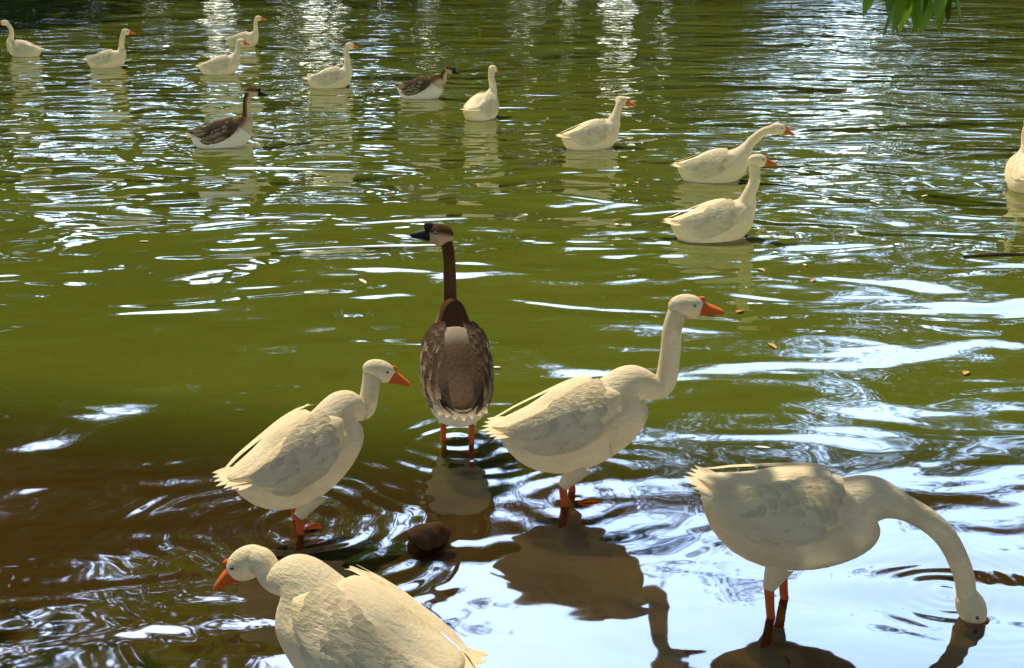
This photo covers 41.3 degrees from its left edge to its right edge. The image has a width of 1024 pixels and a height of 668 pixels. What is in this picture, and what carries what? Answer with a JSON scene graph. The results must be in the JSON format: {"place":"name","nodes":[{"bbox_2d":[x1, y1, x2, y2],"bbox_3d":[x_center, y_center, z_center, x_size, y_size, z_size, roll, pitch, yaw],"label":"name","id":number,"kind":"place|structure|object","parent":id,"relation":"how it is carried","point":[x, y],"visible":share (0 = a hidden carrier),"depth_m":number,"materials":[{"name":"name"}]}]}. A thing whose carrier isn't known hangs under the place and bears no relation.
{"place":"outdoors","nodes":[
{"label":"outdoors","id":0,"kind":"place"},
{"bbox_2d":[0,0,1023,667],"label":"water","id":1,"kind":"structure","parent":0,"point":[182,316],"depth_m":7.31,"materials":[{"name":"green liquid"}]},
{"bbox_2d":[0,20,43,56],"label":"goose","id":2,"kind":"object","parent":1,"relation":"on","point":[19,48],"visible":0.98,"depth_m":20.50,"materials":[{"name":"white"}]},
{"bbox_2d":[83,29,134,67],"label":"goose","id":3,"kind":"object","parent":1,"relation":"on","point":[109,58],"visible":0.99,"depth_m":18.95,"materials":[{"name":"white"}]},
{"bbox_2d":[196,38,249,74],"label":"goose","id":4,"kind":"object","parent":1,"relation":"on","point":[222,64],"visible":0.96,"depth_m":18.17,"materials":[{"name":"white"}]},
{"bbox_2d":[185,87,267,147],"bbox_3d":[-2.619,-1.946,12.450,0.780,0.609,0.344,-4,17,-11],"label":"goose","id":5,"kind":"object","parent":1,"relation":"on","point":[228,132],"visible":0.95,"depth_m":12.37,"materials":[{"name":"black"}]},
{"bbox_2d":[224,16,265,46],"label":"goose","id":6,"kind":"object","parent":1,"relation":"on","point":[251,38],"visible":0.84,"depth_m":22.04,"materials":[{"name":"white"}]},
{"bbox_2d":[305,42,358,88],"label":"goose","id":7,"kind":"object","parent":1,"relation":"on","point":[332,77],"visible":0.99,"depth_m":16.69,"materials":[{"name":"white"}]},
{"bbox_2d":[394,66,459,98],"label":"goose","id":8,"kind":"object","parent":1,"relation":"on","point":[425,87],"visible":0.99,"depth_m":15.69,"materials":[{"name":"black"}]},
{"bbox_2d":[461,65,498,120],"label":"goose","id":9,"kind":"object","parent":1,"relation":"on","point":[480,106],"visible":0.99,"depth_m":14.10,"materials":[{"name":"white"}]},
{"bbox_2d":[555,96,635,149],"bbox_3d":[0.753,-1.883,12.377,0.768,0.530,0.341,-7,18,-21],"label":"goose","id":10,"kind":"object","parent":1,"relation":"on","point":[596,134],"visible":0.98,"depth_m":12.27,"materials":[{"name":"white"}]},
{"bbox_2d":[663,154,776,242],"bbox_3d":[1.346,-0.853,8.843,0.762,0.628,0.342,-4,17,-11],"label":"goose","id":11,"kind":"object","parent":1,"relation":"on","point":[719,220],"visible":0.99,"depth_m":8.76,"materials":[{"name":"white"}]},
{"bbox_2d":[672,123,794,182],"bbox_3d":[1.742,-1.409,10.800,0.971,0.547,0.344,1,17,5],"label":"goose","id":12,"kind":"object","parent":1,"relation":"on","point":[721,165],"visible":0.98,"depth_m":10.71,"materials":[{"name":"white"}]},
{"bbox_2d":[963,253,1023,257],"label":"floating stick","id":13,"kind":"object","parent":1,"relation":"on","point":[992,254],"visible":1,"depth_m":8.41,"materials":[{"name":"brown wood"}]},
{"bbox_2d":[1004,126,1023,192],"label":"goose","id":14,"kind":"object","parent":1,"relation":"on","point":[1014,173],"visible":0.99,"depth_m":10.41,"materials":[{"name":"white"}]},
{"bbox_2d":[862,0,961,39],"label":"leaves","id":15,"kind":"object","parent":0,"point":[900,11],"visible":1,"depth_m":3.33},
{"bbox_3d":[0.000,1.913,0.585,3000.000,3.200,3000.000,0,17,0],"label":"ground","id":16,"kind":"structure","parent":0,"visible":0},
{"bbox_2d":[212,359,410,534],"bbox_3d":[-0.677,0.415,4.649,0.737,0.591,0.309,-13,21,-36],"label":"goose","id":17,"kind":"object","parent":16,"relation":"on","point":[298,462],"visible":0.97,"depth_m":4.52,"materials":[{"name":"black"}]},
{"bbox_2d":[213,544,488,667],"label":"goose","id":18,"kind":"object","parent":16,"relation":"on","point":[327,616],"visible":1,"depth_m":3.23,"materials":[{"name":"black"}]},
{"bbox_2d":[407,522,450,549],"bbox_3d":[-0.274,0.684,4.566,0.158,0.109,0.126,-5,28,-34],"label":"rock","id":19,"kind":"object","parent":16,"relation":"on","point":[427,536],"visible":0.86,"depth_m":4.52,"materials":[{"name":"brown stone"}]},
{"bbox_2d":[410,222,493,444],"bbox_3d":[-0.225,0.062,5.330,0.307,0.913,0.654,-2,17,-7],"label":"goose","id":20,"kind":"object","parent":16,"relation":"on","point":[456,371],"visible":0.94,"depth_m":5.25,"materials":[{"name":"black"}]},
{"bbox_2d":[480,294,724,506],"bbox_3d":[0.314,0.259,4.819,0.865,0.808,0.337,-2,17,-8],"label":"goose","id":21,"kind":"object","parent":16,"relation":"on","point":[572,430],"visible":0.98,"depth_m":4.72,"materials":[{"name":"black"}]},
{"bbox_2d":[684,462,989,623],"bbox_3d":[0.965,0.661,4.056,0.922,0.553,0.337,2,17,6],"label":"goose","id":22,"kind":"object","parent":16,"relation":"on","point":[778,521],"visible":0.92,"depth_m":3.93,"materials":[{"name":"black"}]}
]}

